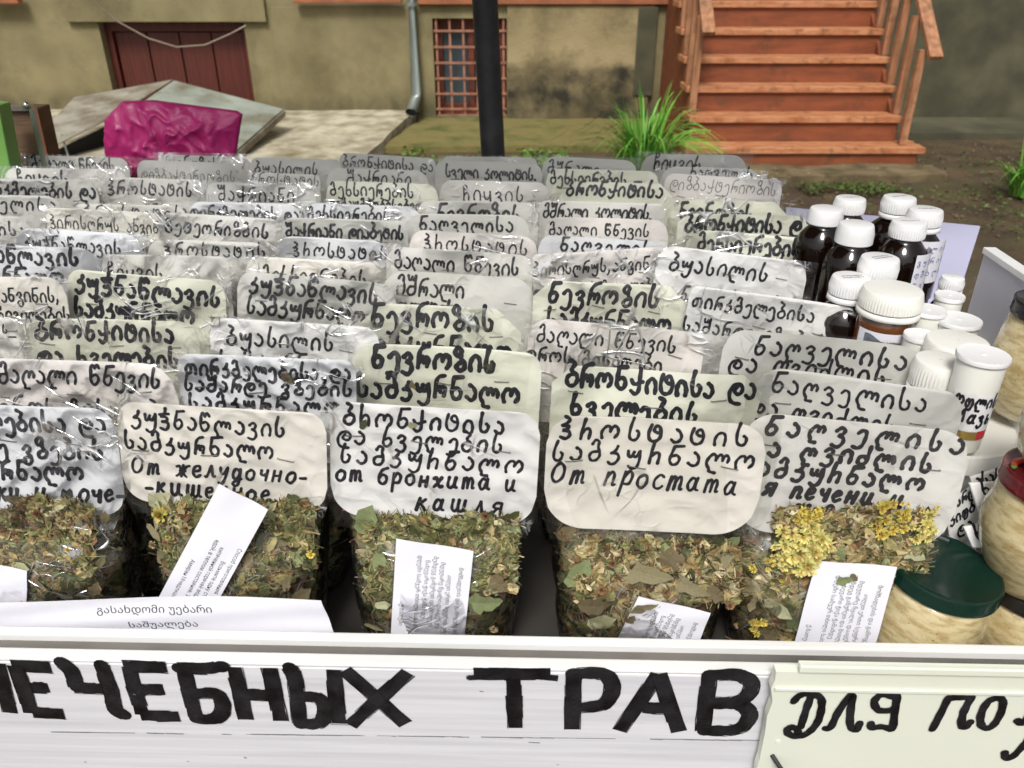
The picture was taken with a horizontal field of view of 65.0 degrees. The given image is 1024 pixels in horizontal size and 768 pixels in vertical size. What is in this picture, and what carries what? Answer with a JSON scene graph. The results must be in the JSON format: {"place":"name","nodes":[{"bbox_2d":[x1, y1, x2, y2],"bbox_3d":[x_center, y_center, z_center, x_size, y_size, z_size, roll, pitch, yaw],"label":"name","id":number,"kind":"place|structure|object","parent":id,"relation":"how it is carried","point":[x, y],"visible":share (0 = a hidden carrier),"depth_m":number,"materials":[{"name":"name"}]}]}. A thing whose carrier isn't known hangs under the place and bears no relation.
{"place":"outdoors","nodes":[
{"label":"outdoors","id":0,"kind":"place"},
{"bbox_2d":[383,139,1023,312],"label":"ground","id":1,"kind":"structure","parent":0,"point":[1011,244],"depth_m":5.32,"materials":[{"name":"soil"}]},
{"bbox_2d":[51,109,415,177],"bbox_3d":[-2.891,-1.859,6.320,4.035,0.210,2.320,0,28,0],"label":"concrete apron","id":2,"kind":"object","parent":1,"relation":"on","point":[338,133],"visible":0.25,"depth_m":6.48,"materials":[{"name":"beige concrete"}]},
{"bbox_2d":[53,79,285,156],"bbox_3d":[-2.664,-1.895,6.132,1.672,0.626,1.607,0,28,0],"label":"cellar hatch","id":3,"kind":"object","parent":2,"relation":"on","point":[75,116],"visible":0.49,"depth_m":6.30,"materials":[{"name":"grey metal"}]},
{"bbox_2d":[472,0,504,156],"bbox_3d":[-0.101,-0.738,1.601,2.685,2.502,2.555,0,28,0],"label":"pole","id":4,"kind":"object","parent":1,"relation":"on","point":[487,54],"visible":0.09,"depth_m":1.51,"materials":[{"name":"black metal"}]},
{"bbox_2d":[0,502,1023,767],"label":"stall table","id":5,"kind":"object","parent":1,"relation":"on","point":[534,690],"visible":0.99,"depth_m":0.59,"materials":[{"name":"white paint"}]},
{"bbox_2d":[0,101,21,178],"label":"green post","id":6,"kind":"object","parent":5,"relation":"attached to","point":[9,155],"visible":0.19,"depth_m":1.31,"materials":[{"name":"paint"}]},
{"bbox_2d":[0,316,28,358],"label":"herb bag","id":7,"kind":"object","parent":5,"relation":"on","point":[12,341],"visible":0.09,"depth_m":0.76,"materials":[{"name":"white paper"}]},
{"bbox_2d":[0,195,65,228],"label":"herb bag","id":8,"kind":"object","parent":5,"relation":"on","point":[25,208],"visible":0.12,"depth_m":1.14,"materials":[{"name":"white paper"}]},
{"bbox_2d":[0,275,69,334],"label":"herb bag","id":9,"kind":"object","parent":5,"relation":"on","point":[30,298],"visible":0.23,"depth_m":0.86,"materials":[{"name":"white paper"}]},
{"bbox_2d":[0,178,99,208],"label":"herb bag","id":10,"kind":"object","parent":5,"relation":"on","point":[75,193],"visible":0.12,"depth_m":1.24,"materials":[{"name":"white paper"}]},
{"bbox_2d":[0,243,102,312],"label":"herb bag","id":11,"kind":"object","parent":5,"relation":"on","point":[63,263],"visible":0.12,"depth_m":0.94,"materials":[{"name":"white paper"}]},
{"bbox_2d":[1,166,130,194],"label":"herb bag","id":12,"kind":"object","parent":5,"relation":"on","point":[51,173],"visible":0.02,"depth_m":1.30,"materials":[{"name":"white paper"}]},
{"bbox_2d":[0,402,144,601],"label":"herb bag","id":13,"kind":"object","parent":5,"relation":"on","point":[70,527],"visible":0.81,"depth_m":0.63,"materials":[{"name":"white paper"}]},
{"bbox_2d":[21,154,129,177],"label":"herb bag","id":14,"kind":"object","parent":5,"relation":"on","point":[69,162],"visible":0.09,"depth_m":1.38,"materials":[{"name":"white paper"}]},
{"bbox_2d":[16,227,146,265],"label":"herb bag","id":15,"kind":"object","parent":5,"relation":"on","point":[100,245],"visible":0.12,"depth_m":1.00,"materials":[{"name":"silver paper"}]},
{"bbox_2d":[0,357,178,596],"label":"herb bag","id":16,"kind":"object","parent":5,"relation":"on","point":[37,382],"visible":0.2,"depth_m":0.69,"materials":[{"name":"white paper"}]},
{"bbox_2d":[39,205,160,254],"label":"herb bag","id":17,"kind":"object","parent":5,"relation":"on","point":[119,221],"visible":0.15,"depth_m":1.08,"materials":[{"name":"grey"}]},
{"bbox_2d":[19,315,200,404],"bbox_3d":[-0.377,0.046,0.800,0.180,0.235,0.092,0,28,1],"label":"herb bag","id":18,"kind":"object","parent":5,"relation":"on","point":[154,343],"visible":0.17,"depth_m":0.77,"materials":[{"name":"beige paper"}]},
{"bbox_2d":[67,270,230,354],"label":"herb bag","id":19,"kind":"object","parent":5,"relation":"on","point":[192,303],"visible":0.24,"depth_m":0.86,"materials":[{"name":"beige paper"}]},
{"bbox_2d":[89,176,209,212],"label":"herb bag","id":20,"kind":"object","parent":5,"relation":"on","point":[185,195],"visible":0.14,"depth_m":1.25,"materials":[{"name":"white paper"}]},
{"bbox_2d":[97,253,234,318],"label":"herb bag","id":21,"kind":"object","parent":5,"relation":"on","point":[213,268],"visible":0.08,"depth_m":0.92,"materials":[{"name":"white paper"}]},
{"bbox_2d":[0,596,332,631],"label":"paper sheet","id":22,"kind":"object","parent":5,"relation":"attached to","point":[230,613],"visible":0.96,"depth_m":0.61,"materials":[{"name":"grey paper"}]},
{"bbox_2d":[137,160,236,196],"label":"herb bag","id":23,"kind":"object","parent":5,"relation":"on","point":[206,174],"visible":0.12,"depth_m":1.33,"materials":[{"name":"grey"}]},
{"bbox_2d":[148,239,276,318],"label":"herb bag","id":24,"kind":"object","parent":5,"relation":"on","point":[234,255],"visible":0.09,"depth_m":0.97,"materials":[{"name":"white paper"}]},
{"bbox_2d":[153,210,282,256],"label":"herb bag","id":25,"kind":"object","parent":5,"relation":"on","point":[186,226],"visible":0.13,"depth_m":1.07,"materials":[{"name":"white paper"}]},
{"bbox_2d":[118,402,329,612],"bbox_3d":[-0.220,0.121,0.655,0.175,0.243,0.096,1,28,2],"label":"herb bag","id":26,"kind":"object","parent":5,"relation":"on","point":[180,463],"visible":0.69,"depth_m":0.62,"materials":[{"name":"green"}]},
{"bbox_2d":[159,484,267,596],"bbox_3d":[-0.234,0.131,0.618,0.102,0.123,0.010,-4,28,-7],"label":"paper slip","id":27,"kind":"object","parent":26,"relation":"in","point":[223,534],"visible":0.83,"depth_m":0.61,"materials":[{"name":"grey paper"}]},
{"bbox_2d":[189,202,302,227],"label":"herb bag","id":28,"kind":"object","parent":5,"relation":"on","point":[280,214],"visible":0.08,"depth_m":1.11,"materials":[{"name":"white paper"}]},
{"bbox_2d":[206,181,316,217],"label":"herb bag","id":29,"kind":"object","parent":5,"relation":"on","point":[296,195],"visible":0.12,"depth_m":1.21,"materials":[{"name":"white paper"}]},
{"bbox_2d":[167,351,364,591],"bbox_3d":[-0.208,0.083,0.725,0.167,0.242,0.092,1,28,2],"label":"herb bag","id":30,"kind":"object","parent":5,"relation":"on","point":[293,383],"visible":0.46,"depth_m":0.69,"materials":[{"name":"silver paper"}]},
{"bbox_2d":[200,314,378,364],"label":"herb bag","id":31,"kind":"object","parent":5,"relation":"on","point":[256,338],"visible":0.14,"depth_m":0.75,"materials":[{"name":"white paper"}]},
{"bbox_2d":[250,157,341,203],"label":"herb bag","id":32,"kind":"object","parent":5,"relation":"on","point":[322,169],"visible":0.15,"depth_m":1.35,"materials":[{"name":"grey paper"}]},
{"bbox_2d":[243,255,386,283],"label":"herb bag","id":33,"kind":"object","parent":5,"relation":"on","point":[370,271],"visible":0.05,"depth_m":0.91,"materials":[{"name":"white paper"}]},
{"bbox_2d":[228,272,402,325],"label":"herb bag","id":34,"kind":"object","parent":5,"relation":"on","point":[285,298],"visible":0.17,"depth_m":0.86,"materials":[{"name":"white paper"}]},
{"bbox_2d":[275,236,388,272],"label":"herb bag","id":35,"kind":"object","parent":5,"relation":"on","point":[318,248],"visible":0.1,"depth_m":0.98,"materials":[{"name":"white paper"}]},
{"bbox_2d":[277,218,408,252],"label":"herb bag","id":36,"kind":"object","parent":5,"relation":"on","point":[385,233],"visible":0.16,"depth_m":1.05,"materials":[{"name":"white paper"}]},
{"bbox_2d":[305,202,423,225],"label":"herb bag","id":37,"kind":"object","parent":5,"relation":"on","point":[334,210],"visible":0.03,"depth_m":1.11,"materials":[{"name":"white paper"}]},
{"bbox_2d":[326,168,428,189],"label":"herb bag","id":38,"kind":"object","parent":5,"relation":"on","point":[379,175],"visible":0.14,"depth_m":1.29,"materials":[{"name":"grey paper"}]},
{"bbox_2d":[326,181,438,211],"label":"herb bag","id":39,"kind":"object","parent":5,"relation":"on","point":[414,196],"visible":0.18,"depth_m":1.21,"materials":[{"name":"beige paper"}]},
{"bbox_2d":[339,153,435,187],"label":"herb bag","id":40,"kind":"object","parent":5,"relation":"on","point":[426,167],"visible":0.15,"depth_m":1.37,"materials":[{"name":"grey paper"}]},
{"bbox_2d":[320,398,539,635],"bbox_3d":[-0.060,0.122,0.652,0.177,0.239,0.097,1,28,2],"label":"herb bag","id":41,"kind":"object","parent":5,"relation":"on","point":[466,479],"visible":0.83,"depth_m":0.62,"materials":[{"name":"green"}]},
{"bbox_2d":[391,538,473,634],"bbox_3d":[-0.064,0.165,0.630,0.069,0.098,0.013,1,28,3],"label":"paper slip","id":42,"kind":"object","parent":41,"relation":"in","point":[436,578],"visible":1,"depth_m":0.63,"materials":[{"name":"grey paper"}]},
{"bbox_2d":[357,301,524,351],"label":"herb bag","id":43,"kind":"object","parent":5,"relation":"on","point":[425,323],"visible":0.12,"depth_m":0.79,"materials":[{"name":"beige paper"}]},
{"bbox_2d":[353,343,541,424],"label":"herb bag","id":44,"kind":"object","parent":5,"relation":"on","point":[460,377],"visible":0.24,"depth_m":0.71,"materials":[{"name":"beige paper"}]},
{"bbox_2d":[379,243,532,289],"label":"herb bag","id":45,"kind":"object","parent":5,"relation":"on","point":[399,259],"visible":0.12,"depth_m":0.93,"materials":[{"name":"white paper"}]},
{"bbox_2d":[385,271,532,352],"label":"herb bag","id":46,"kind":"object","parent":5,"relation":"on","point":[510,299],"visible":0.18,"depth_m":0.86,"materials":[{"name":"grey paper"}]},
{"bbox_2d":[407,214,529,246],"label":"herb bag","id":47,"kind":"object","parent":5,"relation":"on","point":[513,225],"visible":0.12,"depth_m":1.07,"materials":[{"name":"white paper"}]},
{"bbox_2d":[409,229,537,294],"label":"herb bag","id":48,"kind":"object","parent":5,"relation":"on","point":[476,242],"visible":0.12,"depth_m":1.00,"materials":[{"name":"white paper"}]},
{"bbox_2d":[418,201,538,248],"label":"herb bag","id":49,"kind":"object","parent":5,"relation":"on","point":[528,213],"visible":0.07,"depth_m":1.11,"materials":[{"name":"white paper"}]},
{"bbox_2d":[435,160,541,199],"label":"herb bag","id":50,"kind":"object","parent":5,"relation":"on","point":[447,170],"visible":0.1,"depth_m":1.35,"materials":[{"name":"grey paper"}]},
{"bbox_2d":[439,180,549,212],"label":"herb bag","id":51,"kind":"object","parent":5,"relation":"on","point":[493,191],"visible":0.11,"depth_m":1.23,"materials":[{"name":"white paper"}]},
{"bbox_2d":[542,156,635,185],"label":"herb bag","id":52,"kind":"object","parent":5,"relation":"on","point":[554,162],"visible":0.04,"depth_m":1.36,"materials":[{"name":"grey paper"}]},
{"bbox_2d":[529,247,665,295],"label":"herb bag","id":53,"kind":"object","parent":5,"relation":"on","point":[637,265],"visible":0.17,"depth_m":0.93,"materials":[{"name":"white paper"}]},
{"bbox_2d":[537,201,664,252],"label":"herb bag","id":54,"kind":"object","parent":5,"relation":"on","point":[548,211],"visible":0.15,"depth_m":1.11,"materials":[{"name":"white paper"}]},
{"bbox_2d":[546,169,658,200],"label":"herb bag","id":55,"kind":"object","parent":5,"relation":"on","point":[558,182],"visible":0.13,"depth_m":1.28,"materials":[{"name":"white paper"}]},
{"bbox_2d":[538,235,667,253],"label":"herb bag","id":56,"kind":"object","parent":5,"relation":"on","point":[556,244],"visible":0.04,"depth_m":0.97,"materials":[{"name":"white paper"}]},
{"bbox_2d":[545,217,667,246],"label":"herb bag","id":57,"kind":"object","parent":5,"relation":"on","point":[636,229],"visible":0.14,"depth_m":1.04,"materials":[{"name":"white paper"}]},
{"bbox_2d":[532,281,687,330],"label":"herb bag","id":58,"kind":"object","parent":5,"relation":"on","point":[653,305],"visible":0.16,"depth_m":0.85,"materials":[{"name":"beige paper"}]},
{"bbox_2d":[559,178,674,227],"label":"herb bag","id":59,"kind":"object","parent":5,"relation":"on","point":[601,191],"visible":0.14,"depth_m":1.21,"materials":[{"name":"beige paper"}]},
{"bbox_2d":[527,319,708,543],"bbox_3d":[0.096,0.052,0.778,0.179,0.246,0.092,3,28,5],"label":"herb bag","id":60,"kind":"object","parent":5,"relation":"on","point":[553,346],"visible":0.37,"depth_m":0.74,"materials":[{"name":"white paper"}]},
{"bbox_2d":[544,415,765,639],"bbox_3d":[0.108,0.126,0.646,0.178,0.237,0.096,1,28,2],"label":"herb bag","id":61,"kind":"object","parent":5,"relation":"on","point":[661,510],"visible":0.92,"depth_m":0.61,"materials":[{"name":"white paper"}]},
{"bbox_2d":[549,358,760,434],"bbox_3d":[0.118,0.093,0.700,0.189,0.244,0.092,1,28,2],"label":"herb bag","id":62,"kind":"object","parent":5,"relation":"on","point":[589,389],"visible":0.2,"depth_m":0.66,"materials":[{"name":"beige paper"}]},
{"bbox_2d":[618,596,710,638],"bbox_3d":[0.117,0.201,0.636,0.074,0.077,0.010,0,28,0],"label":"paper slip","id":63,"kind":"object","parent":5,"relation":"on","point":[668,620],"visible":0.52,"depth_m":0.63,"materials":[{"name":"grey paper"}]},
{"bbox_2d":[640,152,745,182],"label":"herb bag","id":64,"kind":"object","parent":5,"relation":"on","point":[662,163],"visible":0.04,"depth_m":1.39,"materials":[{"name":"grey paper"}]},
{"bbox_2d":[664,174,781,207],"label":"herb bag","id":65,"kind":"object","parent":5,"relation":"on","point":[679,188],"visible":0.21,"depth_m":1.23,"materials":[{"name":"grey"}]},
{"bbox_2d":[665,197,786,246],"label":"herb bag","id":66,"kind":"object","parent":5,"relation":"on","point":[697,206],"visible":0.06,"depth_m":1.12,"materials":[{"name":"white paper"}]},
{"bbox_2d":[653,246,807,315],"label":"herb bag","id":67,"kind":"object","parent":5,"relation":"on","point":[683,272],"visible":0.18,"depth_m":0.92,"materials":[{"name":"white paper"}]},
{"bbox_2d":[685,230,796,259],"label":"herb bag","id":68,"kind":"object","parent":5,"relation":"on","point":[776,246],"visible":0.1,"depth_m":0.98,"materials":[{"name":"white paper"}]},
{"bbox_2d":[674,212,808,246],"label":"herb bag","id":69,"kind":"object","parent":5,"relation":"on","point":[690,225],"visible":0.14,"depth_m":1.06,"materials":[{"name":"white paper"}]},
{"bbox_2d":[680,285,856,373],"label":"herb bag","id":70,"kind":"object","parent":5,"relation":"on","point":[716,318],"visible":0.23,"depth_m":0.82,"materials":[{"name":"white paper"}]},
{"bbox_2d":[719,330,916,385],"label":"herb bag","id":71,"kind":"object","parent":5,"relation":"on","point":[753,356],"visible":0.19,"depth_m":0.73,"materials":[{"name":"white paper"}]},
{"bbox_2d":[724,414,967,640],"bbox_3d":[0.252,0.125,0.644,0.181,0.242,0.098,2,28,4],"label":"herb bag","id":72,"kind":"object","parent":5,"relation":"on","point":[838,491],"visible":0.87,"depth_m":0.60,"materials":[{"name":"grey"}]},
{"bbox_2d":[795,561,896,642],"bbox_3d":[0.257,0.178,0.625,0.066,0.091,0.012,2,28,4],"label":"paper slip","id":73,"kind":"object","parent":72,"relation":"in","point":[851,611],"visible":0.86,"depth_m":0.62,"materials":[{"name":"grey paper"}]},
{"bbox_2d":[755,369,960,434],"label":"herb bag","id":74,"kind":"object","parent":5,"relation":"on","point":[806,394],"visible":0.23,"depth_m":0.65,"materials":[{"name":"white paper"}]},
{"bbox_2d":[754,660,1023,767],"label":"sign board","id":75,"kind":"object","parent":5,"relation":"attached to","point":[836,714],"visible":1,"depth_m":0.56,"materials":[{"name":"white paint"}]},
{"bbox_2d":[876,534,1004,644],"bbox_3d":[0.331,0.182,0.646,0.089,0.098,0.089,5,30,-3],"label":"glass jar","id":76,"kind":"object","parent":5,"relation":"on","point":[956,595],"visible":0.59,"depth_m":0.61,"materials":[{"name":"beige glass"}]},
{"bbox_2d":[942,410,1017,549],"bbox_3d":[0.385,0.092,0.774,0.159,0.150,0.159,0,28,0],"label":"plastic bucket","id":77,"kind":"object","parent":5,"relation":"on","point":[998,441],"visible":0.08,"depth_m":0.70,"materials":[{"name":"plastic"}]},
{"bbox_2d":[905,350,955,390],"bbox_3d":[0.368,0.007,0.704,0.044,0.064,0.044,-11,30,-20],"label":"pill jar","id":78,"kind":"object","parent":77,"relation":"on","point":[932,369],"visible":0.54,"depth_m":0.69,"materials":[{"name":"beige plastic"}]},
{"bbox_2d":[921,329,989,354],"bbox_3d":[0.402,-0.011,0.739,0.056,0.064,0.056,-16,32,-28],"label":"pill jar","id":79,"kind":"object","parent":77,"relation":"on","point":[948,340],"visible":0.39,"depth_m":0.72,"materials":[{"name":"beige plastic"}]},
{"bbox_2d":[947,343,1011,453],"bbox_3d":[0.383,0.013,0.672,0.041,0.086,0.041,0,28,0],"label":"plastic tub","id":80,"kind":"object","parent":77,"relation":"on","point":[977,376],"visible":0.92,"depth_m":0.65,"materials":[{"name":"white plastic"}]},
{"bbox_2d":[967,247,1023,345],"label":"paper crate","id":81,"kind":"object","parent":5,"relation":"on","point":[999,284],"visible":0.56,"depth_m":0.83,"materials":[{"name":"white cardboard"}]},
{"bbox_2d":[980,593,1023,644],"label":"glass jar","id":82,"kind":"object","parent":5,"relation":"on","point":[1005,625],"visible":0.2,"depth_m":0.63,"materials":[{"name":"beige"}]},
{"bbox_2d":[977,447,1023,599],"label":"glass jar","id":83,"kind":"object","parent":82,"relation":"on","point":[1000,528],"visible":0.94,"depth_m":0.60,"materials":[{"name":"beige"}]},
{"bbox_2d":[0,0,1023,123],"bbox_3d":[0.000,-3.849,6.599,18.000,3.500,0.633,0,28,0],"label":"house","id":84,"kind":"structure","parent":1,"relation":"on","point":[569,59],"depth_m":7.08,"materials":[{"name":"paint"}]},
{"bbox_2d":[103,22,254,101],"bbox_3d":[-2.950,-2.871,7.262,1.260,0.750,0.120,0,28,0],"label":"cellar door","id":85,"kind":"structure","parent":84,"relation":"in","point":[222,65],"depth_m":7.20,"materials":[{"name":"red paint"}]},
{"bbox_2d":[433,18,506,113],"bbox_3d":[-0.367,-2.868,7.258,0.645,0.810,0.070,0,28,0],"label":"window","id":86,"kind":"structure","parent":84,"relation":"in","point":[442,23],"depth_m":7.24,"materials":[{"name":"grey"}]},
{"bbox_2d":[384,118,673,152],"bbox_3d":[0.133,-2.101,6.850,2.295,0.138,1.152,0,28,0],"label":"concrete step","id":87,"kind":"object","parent":1,"relation":"on","point":[437,135],"visible":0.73,"depth_m":6.67,"materials":[{"name":"beige concrete"}]},
{"bbox_2d":[548,82,728,170],"bbox_3d":[0.930,-1.725,5.417,1.224,0.660,1.113,22,35,35],"label":"grass clump","id":88,"kind":"object","parent":1,"relation":"on","point":[647,144],"visible":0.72,"depth_m":5.40,"materials":[{"name":"green plant"}]},
{"bbox_2d":[658,0,942,165],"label":"wooden staircase","id":89,"kind":"structure","parent":1,"relation":"on","point":[797,82],"depth_m":6.00,"materials":[{"name":"orange paint"}]},
{"bbox_2d":[745,163,947,182],"bbox_3d":[2.122,-1.464,5.680,1.855,0.112,0.413,0,28,0],"label":"stair footing","id":90,"kind":"object","parent":1,"relation":"on","point":[898,173],"visible":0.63,"depth_m":5.57,"materials":[{"name":"brown concrete"}]},
{"bbox_2d":[797,140,1023,238],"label":"ground weeds","id":91,"kind":"object","parent":1,"relation":"on","point":[883,189],"visible":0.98,"depth_m":5.22,"materials":[{"name":"green plant"}]},
{"bbox_2d":[895,117,1023,139],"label":"wall ledge","id":92,"kind":"object","parent":1,"relation":"on","point":[956,128],"depth_m":6.94,"materials":[{"name":"paint"}]},
{"bbox_3d":[-0.750,0.071,1.736,1.100,0.945,0.180,0,28,0],"label":"low bench","id":93,"kind":"object","parent":1,"relation":"on","visible":0},
{"bbox_2d":[11,101,59,167],"bbox_3d":[-0.830,-0.434,1.394,0.069,0.114,0.090,0,28,0],"label":"wooden case","id":94,"kind":"object","parent":93,"relation":"on","point":[34,129],"visible":0.78,"depth_m":1.38,"materials":[{"name":"brown wood"}]},
{"bbox_2d":[103,100,242,177],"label":"plastic bag","id":95,"kind":"object","parent":93,"relation":"on","point":[136,133],"visible":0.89,"depth_m":1.41,"materials":[{"name":"pink plastic"}]},
{"bbox_3d":[0.520,0.080,0.796,0.110,0.150,0.110,0,28,0],"label":"plastic bucket","id":96,"kind":"object","parent":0,"visible":0},
{"bbox_2d":[992,289,1023,421],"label":"glass jar","id":97,"kind":"object","parent":96,"relation":"on","point":[1009,340],"visible":0.77,"depth_m":0.70,"materials":[{"name":"beige"}]},
{"bbox_3d":[0.415,-0.016,0.977,0.170,0.149,0.280,0,28,0],"label":"white crate","id":98,"kind":"object","parent":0,"visible":0},
{"bbox_2d":[792,204,843,300],"bbox_3d":[0.369,-0.158,0.968,0.057,0.109,0.057,-13,31,-23],"label":"medicine bottle","id":99,"kind":"object","parent":98,"relation":"on","point":[815,242],"visible":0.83,"depth_m":0.94,"materials":[{"name":"black glass"}]},
{"bbox_2d":[814,219,874,302],"bbox_3d":[0.381,-0.129,0.913,0.057,0.109,0.057,-13,30,-22],"label":"medicine bottle","id":100,"kind":"object","parent":98,"relation":"on","point":[853,239],"visible":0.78,"depth_m":0.89,"materials":[{"name":"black plastic"}]},
{"bbox_2d":[824,271,870,338],"bbox_3d":[0.342,-0.071,0.828,0.059,0.085,0.059,-4,28,-7],"label":"medicine bottle","id":101,"kind":"object","parent":98,"relation":"on","point":[844,288],"visible":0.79,"depth_m":0.81,"materials":[{"name":"white plastic"}]},
{"bbox_2d":[785,207,979,303],"bbox_3d":[0.506,-0.176,1.106,0.281,0.012,0.370,11,30,19],"label":"paper stack","id":102,"kind":"object","parent":98,"relation":"on","point":[959,247],"visible":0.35,"depth_m":1.13,"materials":[{"name":"paper"}]},
{"bbox_2d":[868,193,916,251],"bbox_3d":[0.467,-0.175,0.994,0.064,0.114,0.064,-9,29,-17],"label":"medicine bottle","id":103,"kind":"object","parent":102,"relation":"on","point":[894,205],"visible":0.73,"depth_m":0.97,"materials":[{"name":"white plastic"}]},
{"bbox_2d":[905,205,946,302],"bbox_3d":[0.474,-0.150,0.947,0.056,0.114,0.057,0,28,0],"label":"medicine bottle","id":104,"kind":"object","parent":102,"relation":"on","point":[932,217],"visible":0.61,"depth_m":0.92,"materials":[{"name":"white plastic"}]},
{"bbox_2d":[852,279,923,345],"bbox_3d":[0.365,-0.052,0.789,0.059,0.089,0.059,0,28,0],"label":"amber jar","id":105,"kind":"object","parent":98,"relation":"on","point":[889,311],"visible":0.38,"depth_m":0.76,"materials":[{"name":"beige plastic"}]},
{"bbox_2d":[875,217,931,288],"bbox_3d":[0.443,-0.133,0.920,0.059,0.109,0.058,0,28,0],"label":"medicine bottle","id":106,"kind":"object","parent":98,"relation":"on","point":[903,243],"visible":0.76,"depth_m":0.89,"materials":[{"name":"glass"}]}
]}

